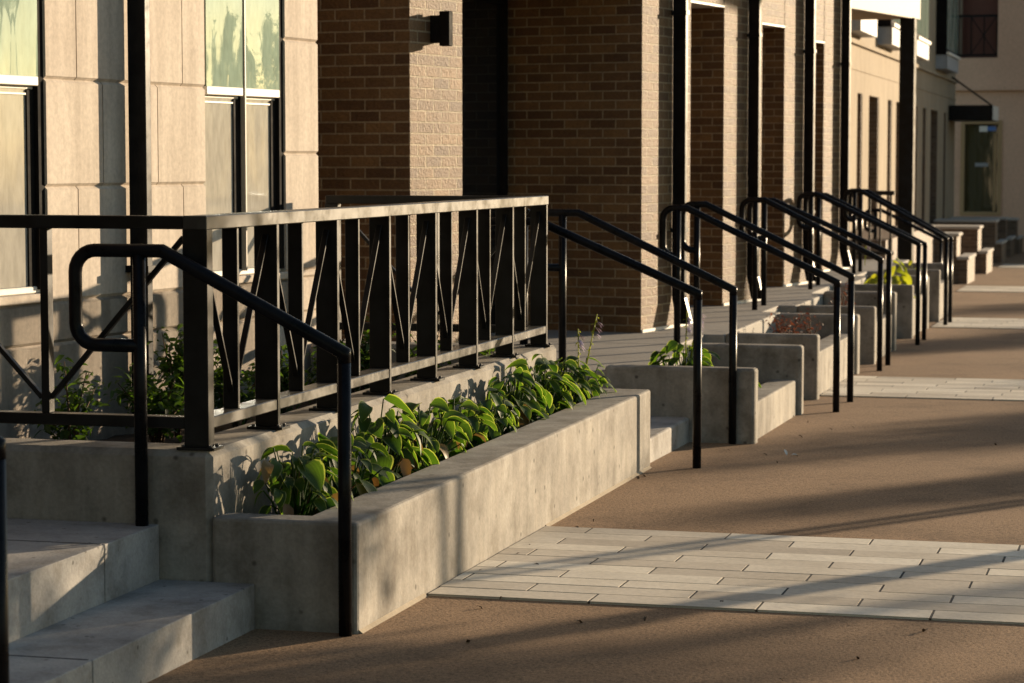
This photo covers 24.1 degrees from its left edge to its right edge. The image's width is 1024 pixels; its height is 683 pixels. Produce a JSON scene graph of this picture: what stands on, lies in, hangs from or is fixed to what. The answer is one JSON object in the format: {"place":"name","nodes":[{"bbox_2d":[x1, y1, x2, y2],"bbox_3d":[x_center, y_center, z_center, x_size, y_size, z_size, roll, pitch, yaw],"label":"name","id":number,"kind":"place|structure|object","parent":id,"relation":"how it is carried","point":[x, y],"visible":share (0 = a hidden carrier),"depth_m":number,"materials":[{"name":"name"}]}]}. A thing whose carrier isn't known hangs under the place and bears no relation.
{"place":"outdoors","nodes":[
{"label":"outdoors","id":0,"kind":"place"},
{"bbox_2d":[147,252,1023,682],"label":"pavement","id":1,"kind":"structure","parent":0,"point":[905,468],"depth_m":9.70,"materials":[{"name":"brown concrete"}]},
{"bbox_2d":[0,436,8,682],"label":"handrail","id":2,"kind":"object","parent":1,"relation":"on","point":[4,649],"visible":1,"depth_m":5.20,"materials":[{"name":"black metal"}]},
{"bbox_2d":[7,518,254,682],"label":"concrete steps","id":3,"kind":"structure","parent":1,"relation":"on","point":[94,602],"depth_m":7.15,"materials":[{"name":"grey concrete"}]},
{"bbox_2d":[0,0,317,439],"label":"limestone house","id":4,"kind":"structure","parent":1,"relation":"on","point":[159,107],"depth_m":10.68,"materials":[{"name":"beige stone"}]},
{"bbox_2d":[0,0,44,306],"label":"window","id":5,"kind":"structure","parent":4,"relation":"in","point":[22,178],"depth_m":10.00,"materials":[{"name":"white glass"}]},
{"bbox_2d":[203,0,287,283],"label":"window","id":6,"kind":"structure","parent":4,"relation":"in","point":[243,88],"depth_m":11.71,"materials":[{"name":"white glass"}]},
{"bbox_2d":[68,243,351,636],"bbox_3d":[-0.967,0.322,7.657,0.955,1.262,0.044,1,4,15],"label":"handrail","id":7,"kind":"object","parent":1,"relation":"on","point":[139,254],"visible":0.91,"depth_m":7.63,"materials":[{"name":"black metal"}]},
{"bbox_2d":[5,342,555,581],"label":"terrace wall","id":8,"kind":"structure","parent":1,"relation":"on","point":[192,495],"depth_m":7.85,"materials":[{"name":"concrete"}]},
{"bbox_2d":[30,355,110,440],"bbox_3d":[-1.800,0.274,9.868,0.330,0.450,0.283,-3,5,-36],"label":"leafy shrub","id":9,"kind":"object","parent":8,"relation":"on","point":[74,400],"visible":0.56,"depth_m":9.82,"materials":[{"name":"green plant"}]},
{"bbox_2d":[103,363,183,442],"bbox_3d":[-1.529,0.264,10.281,0.432,0.407,0.368,1,4,15],"label":"leafy shrub","id":10,"kind":"object","parent":8,"relation":"on","point":[158,403],"visible":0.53,"depth_m":10.23,"materials":[{"name":"green plant"}]},
{"bbox_2d":[146,323,183,436],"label":"leafy shrub","id":11,"kind":"object","parent":8,"relation":"on","point":[168,367],"visible":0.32,"depth_m":10.54,"materials":[{"name":"green plant"}]},
{"bbox_2d":[213,339,282,427],"bbox_3d":[-1.256,0.205,10.919,0.431,0.429,0.310,0,4,-3],"label":"leafy shrub","id":12,"kind":"object","parent":8,"relation":"on","point":[218,384],"visible":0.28,"depth_m":10.90,"materials":[{"name":"green plant"}]},
{"bbox_2d":[241,343,305,413],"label":"leafy shrub","id":13,"kind":"object","parent":8,"relation":"on","point":[284,381],"visible":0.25,"depth_m":11.28,"materials":[{"name":"green plant"}]},
{"bbox_2d":[0,195,553,450],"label":"guard railing","id":14,"kind":"object","parent":8,"relation":"on","point":[201,418],"visible":0.92,"depth_m":8.95,"materials":[{"name":"metal"}]},
{"bbox_2d":[304,341,364,403],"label":"leafy shrub","id":15,"kind":"object","parent":8,"relation":"on","point":[314,369],"visible":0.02,"depth_m":11.62,"materials":[{"name":"green plant"}]},
{"bbox_2d":[313,316,392,392],"bbox_3d":[-0.799,0.099,11.962,0.400,0.484,0.271,1,4,15],"label":"leafy shrub","id":16,"kind":"object","parent":8,"relation":"on","point":[365,348],"visible":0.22,"depth_m":11.92,"materials":[{"name":"green plant"}]},
{"bbox_2d":[391,322,450,380],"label":"leafy shrub","id":17,"kind":"object","parent":8,"relation":"on","point":[412,354],"visible":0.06,"depth_m":11.89,"materials":[{"name":"green plant"}]},
{"bbox_2d":[458,328,495,358],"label":"leafy shrub","id":18,"kind":"object","parent":8,"relation":"on","point":[486,353],"visible":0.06,"depth_m":11.52,"materials":[{"name":"green plant"}]},
{"bbox_2d":[315,0,461,342],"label":"brick townhouse","id":19,"kind":"structure","parent":1,"relation":"on","point":[389,98],"depth_m":13.55,"materials":[{"name":"brown brick"}]},
{"bbox_2d":[430,11,452,45],"bbox_3d":[-0.395,-1.769,13.575,0.122,0.196,0.065,2,5,26],"label":"wall lamp","id":20,"kind":"object","parent":19,"relation":"attached to","point":[441,28],"visible":1,"depth_m":13.54,"materials":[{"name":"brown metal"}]},
{"bbox_2d":[213,388,651,633],"bbox_3d":[-0.129,0.679,9.879,0.507,0.556,4.590,1,4,15],"label":"concrete planter","id":21,"kind":"object","parent":1,"relation":"on","point":[418,536],"visible":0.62,"depth_m":8.46,"materials":[{"name":"concrete"}]},
{"bbox_2d":[253,439,353,515],"bbox_3d":[-0.690,0.500,8.021,0.334,0.336,0.557,1,4,15],"label":"hosta plant","id":22,"kind":"object","parent":21,"relation":"in","point":[288,485],"visible":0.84,"depth_m":7.91,"materials":[{"name":"green plant"}]},
{"bbox_2d":[294,432,394,497],"bbox_3d":[-0.583,0.454,8.445,0.318,0.287,0.511,1,4,15],"label":"hosta plant","id":23,"kind":"object","parent":21,"relation":"on","point":[359,443],"visible":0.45,"depth_m":8.42,"materials":[{"name":"green plant"}]},
{"bbox_2d":[351,394,439,495],"bbox_3d":[-0.469,0.387,8.852,0.308,0.392,0.642,1,4,15],"label":"hosta plant","id":24,"kind":"object","parent":21,"relation":"on","point":[397,443],"visible":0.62,"depth_m":8.79,"materials":[{"name":"green plant"}]},
{"bbox_2d":[382,397,471,470],"bbox_3d":[-0.320,0.394,9.386,0.332,0.365,0.546,1,4,15],"label":"hosta plant","id":25,"kind":"object","parent":21,"relation":"in","point":[439,442],"visible":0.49,"depth_m":9.32,"materials":[{"name":"green plant"}]},
{"bbox_2d":[415,395,497,459],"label":"hosta plant","id":26,"kind":"object","parent":21,"relation":"in","point":[472,416],"visible":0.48,"depth_m":9.76,"materials":[{"name":"green plant"}]},
{"bbox_2d":[465,387,521,450],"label":"hosta plant","id":27,"kind":"object","parent":21,"relation":"in","point":[488,432],"visible":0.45,"depth_m":10.16,"materials":[{"name":"green plant"}]},
{"bbox_2d":[486,364,552,433],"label":"hosta plant","id":28,"kind":"object","parent":21,"relation":"in","point":[521,373],"visible":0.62,"depth_m":10.64,"materials":[{"name":"green plant"}]},
{"bbox_2d":[502,358,585,423],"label":"hosta plant","id":29,"kind":"object","parent":21,"relation":"in","point":[544,382],"visible":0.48,"depth_m":11.12,"materials":[{"name":"green plant"}]},
{"bbox_2d":[531,354,600,413],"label":"hosta plant","id":30,"kind":"object","parent":21,"relation":"in","point":[570,363],"visible":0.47,"depth_m":11.48,"materials":[{"name":"green plant"}]},
{"bbox_2d":[551,314,616,403],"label":"hosta plant","id":31,"kind":"object","parent":21,"relation":"on","point":[593,382],"visible":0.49,"depth_m":11.76,"materials":[{"name":"green plant"}]},
{"bbox_2d":[478,217,701,468],"bbox_3d":[0.383,0.015,12.104,1.163,1.278,0.044,1,4,15],"label":"handrail","id":32,"kind":"object","parent":1,"relation":"on","point":[695,293],"visible":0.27,"depth_m":11.97,"materials":[{"name":"black metal"}]},
{"bbox_2d":[526,209,736,443],"bbox_3d":[0.636,-0.074,13.271,1.228,1.313,0.044,1,4,15],"label":"handrail","id":33,"kind":"object","parent":1,"relation":"on","point":[562,215],"visible":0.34,"depth_m":13.19,"materials":[{"name":"black metal"}]},
{"bbox_2d":[650,416,688,462],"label":"concrete steps","id":34,"kind":"structure","parent":1,"relation":"on","point":[668,435],"depth_m":12.79,"materials":[{"name":"grey concrete"}]},
{"bbox_2d":[478,0,920,387],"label":"porch","id":35,"kind":"object","parent":1,"relation":"on","point":[608,348],"depth_m":20.78,"materials":[{"name":"grey concrete"}]},
{"bbox_2d":[462,0,692,333],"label":"brick townhouse","id":36,"kind":"structure","parent":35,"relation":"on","point":[583,105],"depth_m":16.38,"materials":[{"name":"brown brick"}]},
{"bbox_2d":[462,0,507,333],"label":"door","id":37,"kind":"structure","parent":36,"relation":"in","point":[484,22],"depth_m":16.19,"materials":[{"name":"brown metal"}]},
{"bbox_2d":[848,191,894,254],"bbox_3d":[3.852,-1.364,27.513,1.050,0.730,0.040,1,4,15],"label":"picket railing","id":38,"kind":"object","parent":35,"relation":"on","point":[881,193],"visible":0.23,"depth_m":27.41,"materials":[{"name":"black metal"}]},
{"bbox_2d":[605,343,803,443],"bbox_3d":[1.174,0.391,14.200,0.845,0.641,1.950,1,4,15],"label":"concrete planter","id":39,"kind":"object","parent":1,"relation":"on","point":[775,372],"visible":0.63,"depth_m":13.29,"materials":[{"name":"concrete"}]},
{"bbox_2d":[648,310,719,366],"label":"hosta plant","id":40,"kind":"object","parent":39,"relation":"in","point":[675,347],"visible":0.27,"depth_m":13.51,"materials":[{"name":"green plant"}]},
{"bbox_2d":[427,526,1023,624],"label":"paving band","id":41,"kind":"object","parent":1,"relation":"on","point":[936,581],"visible":1,"depth_m":8.72,"materials":[{"name":"concrete"}]},
{"bbox_2d":[689,0,762,305],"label":"brick townhouse","id":42,"kind":"structure","parent":1,"relation":"on","point":[726,106],"depth_m":19.31,"materials":[{"name":"brown brick"}]},
{"bbox_2d":[659,205,840,411],"bbox_3d":[1.502,-0.200,15.214,1.158,1.330,0.044,1,4,15],"label":"handrail","id":43,"kind":"object","parent":1,"relation":"on","point":[678,209],"visible":0.81,"depth_m":15.17,"materials":[{"name":"black metal"}]},
{"bbox_2d":[681,201,854,401],"bbox_3d":[1.684,-0.255,15.940,1.175,1.349,0.044,1,4,15],"label":"handrail","id":44,"kind":"object","parent":1,"relation":"on","point":[695,249],"visible":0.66,"depth_m":15.86,"materials":[{"name":"black metal"}]},
{"bbox_2d":[760,0,816,286],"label":"brick townhouse","id":45,"kind":"structure","parent":1,"relation":"on","point":[789,51],"depth_m":22.20,"materials":[{"name":"brown brick"}]},
{"bbox_2d":[726,313,859,399],"bbox_3d":[2.046,0.193,17.226,0.623,0.663,2.440,1,4,15],"label":"concrete planter","id":46,"kind":"object","parent":1,"relation":"on","point":[818,363],"visible":0.23,"depth_m":16.62,"materials":[{"name":"concrete"}]},
{"bbox_2d":[761,307,809,333],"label":"leafy shrub","id":47,"kind":"object","parent":46,"relation":"on","point":[783,329],"visible":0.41,"depth_m":16.84,"materials":[{"name":"red plant"}]},
{"bbox_2d":[799,313,822,333],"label":"leafy shrub","id":48,"kind":"object","parent":46,"relation":"in","point":[809,329],"visible":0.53,"depth_m":17.58,"materials":[{"name":"red plant"}]},
{"bbox_2d":[739,197,882,370],"bbox_3d":[2.318,-0.435,18.642,1.123,1.367,0.044,1,4,15],"label":"handrail","id":49,"kind":"object","parent":1,"relation":"on","point":[755,201],"visible":0.77,"depth_m":18.59,"materials":[{"name":"black metal"}]},
{"bbox_2d":[747,198,891,364],"bbox_3d":[2.455,-0.470,19.236,1.163,1.360,0.044,1,4,15],"label":"handrail","id":50,"kind":"object","parent":1,"relation":"on","point":[877,247],"visible":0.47,"depth_m":19.16,"materials":[{"name":"black metal"}]},
{"bbox_2d":[814,0,851,271],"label":"brick townhouse","id":51,"kind":"structure","parent":1,"relation":"on","point":[832,96],"depth_m":25.29,"materials":[{"name":"brown brick"}]},
{"bbox_2d":[797,291,896,364],"bbox_3d":[2.824,-0.023,20.126,0.628,0.710,1.760,1,4,15],"label":"concrete planter","id":52,"kind":"object","parent":1,"relation":"on","point":[866,308],"visible":0.31,"depth_m":19.31,"materials":[{"name":"concrete"}]},
{"bbox_2d":[828,282,858,305],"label":"leafy shrub","id":53,"kind":"object","parent":52,"relation":"on","point":[843,298],"visible":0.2,"depth_m":19.98,"materials":[{"name":"red plant"}]},
{"bbox_2d":[796,192,920,344],"bbox_3d":[3.121,-0.648,21.649,1.121,1.401,0.044,1,4,15],"label":"handrail","id":54,"kind":"object","parent":1,"relation":"on","point":[811,196],"visible":0.9,"depth_m":21.58,"materials":[{"name":"black metal"}]},
{"bbox_2d":[803,192,926,339],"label":"handrail","id":55,"kind":"object","parent":1,"relation":"on","point":[924,263],"visible":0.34,"depth_m":22.26,"materials":[{"name":"black metal"}]},
{"bbox_2d":[854,275,928,338],"bbox_3d":[3.673,-0.241,23.338,0.608,0.728,1.760,1,4,15],"label":"concrete planter","id":56,"kind":"object","parent":1,"relation":"on","point":[906,294],"visible":0.21,"depth_m":22.44,"materials":[{"name":"concrete"}]},
{"bbox_2d":[864,257,915,297],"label":"hosta plant","id":57,"kind":"object","parent":56,"relation":"in","point":[905,277],"visible":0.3,"depth_m":23.03,"materials":[{"name":"yellow plant"}]},
{"bbox_2d":[849,225,934,262],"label":"terrace front","id":58,"kind":"structure","parent":1,"relation":"on","point":[929,240],"depth_m":31.11,"materials":[{"name":"beige concrete"}]},
{"bbox_2d":[863,208,942,262],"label":"handrail","id":59,"kind":"object","parent":1,"relation":"on","point":[874,229],"visible":0.58,"depth_m":28.73,"materials":[{"name":"black metal"}]},
{"bbox_2d":[849,0,959,230],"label":"limestone house","id":60,"kind":"structure","parent":1,"relation":"on","point":[874,99],"depth_m":38.87,"materials":[{"name":"stone"}]},
{"bbox_2d":[851,20,876,37],"bbox_3d":[4.719,-5.639,32.199,0.250,3.010,1.940,1,4,15],"label":"bay window","id":61,"kind":"structure","parent":60,"relation":"in","point":[861,28],"depth_m":32.09,"materials":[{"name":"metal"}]},
{"bbox_2d":[878,19,899,50],"bbox_3d":[5.756,-5.932,36.077,0.250,3.010,2.190,1,4,15],"label":"bay window","id":62,"kind":"structure","parent":60,"relation":"in","point":[889,29],"depth_m":35.18,"materials":[{"name":"white metal"}]},
{"bbox_2d":[916,0,930,59],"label":"bay window","id":63,"kind":"structure","parent":60,"relation":"in","point":[922,43],"depth_m":39.86,"materials":[{"name":"white metal"}]},
{"bbox_2d":[936,0,959,72],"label":"bay window","id":64,"kind":"structure","parent":60,"relation":"in","point":[947,11],"depth_m":44.54,"materials":[{"name":"grey metal"}]},
{"bbox_2d":[949,76,998,121],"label":"entrance canopy","id":65,"kind":"object","parent":60,"relation":"attached to","point":[975,113],"visible":1,"depth_m":47.40,"materials":[{"name":"black metal"}]},
{"bbox_2d":[883,263,952,321],"bbox_3d":[4.413,-0.439,26.099,0.613,0.765,1.770,1,4,15],"label":"concrete planter","id":66,"kind":"object","parent":1,"relation":"on","point":[935,272],"visible":0.15,"depth_m":25.19,"materials":[{"name":"concrete"}]},
{"bbox_2d":[820,376,1023,400],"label":"paving band","id":67,"kind":"object","parent":1,"relation":"on","point":[944,388],"visible":0.91,"depth_m":16.83,"materials":[{"name":"concrete"}]},
{"bbox_2d":[916,225,993,273],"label":"garden wall","id":68,"kind":"structure","parent":1,"relation":"on","point":[971,239],"depth_m":38.91,"materials":[{"name":"concrete"}]},
{"bbox_2d":[934,232,975,283],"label":"garden wall","id":69,"kind":"structure","parent":1,"relation":"on","point":[964,268],"depth_m":34.87,"materials":[{"name":"concrete"}]},
{"bbox_2d":[934,219,1007,262],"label":"garden wall","id":70,"kind":"structure","parent":1,"relation":"on","point":[989,234],"depth_m":44.24,"materials":[{"name":"concrete"}]},
{"bbox_2d":[931,318,1023,328],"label":"paving band","id":71,"kind":"object","parent":1,"relation":"on","point":[996,323],"visible":0.9,"depth_m":24.78,"materials":[{"name":"concrete"}]},
{"bbox_2d":[843,188,948,324],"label":"handrail","id":72,"kind":"object","parent":71,"relation":"on","point":[854,191],"visible":0.91,"depth_m":24.53,"materials":[{"name":"black metal"}]},
{"bbox_2d":[848,189,952,321],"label":"handrail","id":73,"kind":"object","parent":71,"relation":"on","point":[860,234],"visible":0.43,"depth_m":25.00,"materials":[{"name":"black metal"}]},
{"bbox_2d":[950,217,1015,256],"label":"garden wall","id":74,"kind":"structure","parent":1,"relation":"on","point":[1002,234],"depth_m":47.72,"materials":[{"name":"concrete"}]},
{"bbox_2d":[954,0,1023,251],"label":"stucco building","id":75,"kind":"structure","parent":1,"relation":"on","point":[989,170],"depth_m":50.93,"materials":[{"name":"brown paint"}]},
{"bbox_2d":[960,120,1001,214],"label":"door","id":76,"kind":"structure","parent":75,"relation":"in","point":[981,142],"depth_m":51.06,"materials":[{"name":"grey glass"}]},
{"bbox_2d":[956,286,1023,292],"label":"paving band","id":77,"kind":"object","parent":1,"relation":"on","point":[1018,289],"visible":1,"depth_m":32.94,"materials":[{"name":"concrete"}]},
{"bbox_2d":[998,264,1023,267],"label":"paving band","id":78,"kind":"object","parent":1,"relation":"on","point":[1012,266],"visible":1,"depth_m":42.33,"materials":[{"name":"concrete"}]},
{"bbox_2d":[1007,218,1023,253],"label":"garden wall","id":79,"kind":"structure","parent":1,"relation":"on","point":[1012,226],"depth_m":49.60,"materials":[{"name":"concrete"}]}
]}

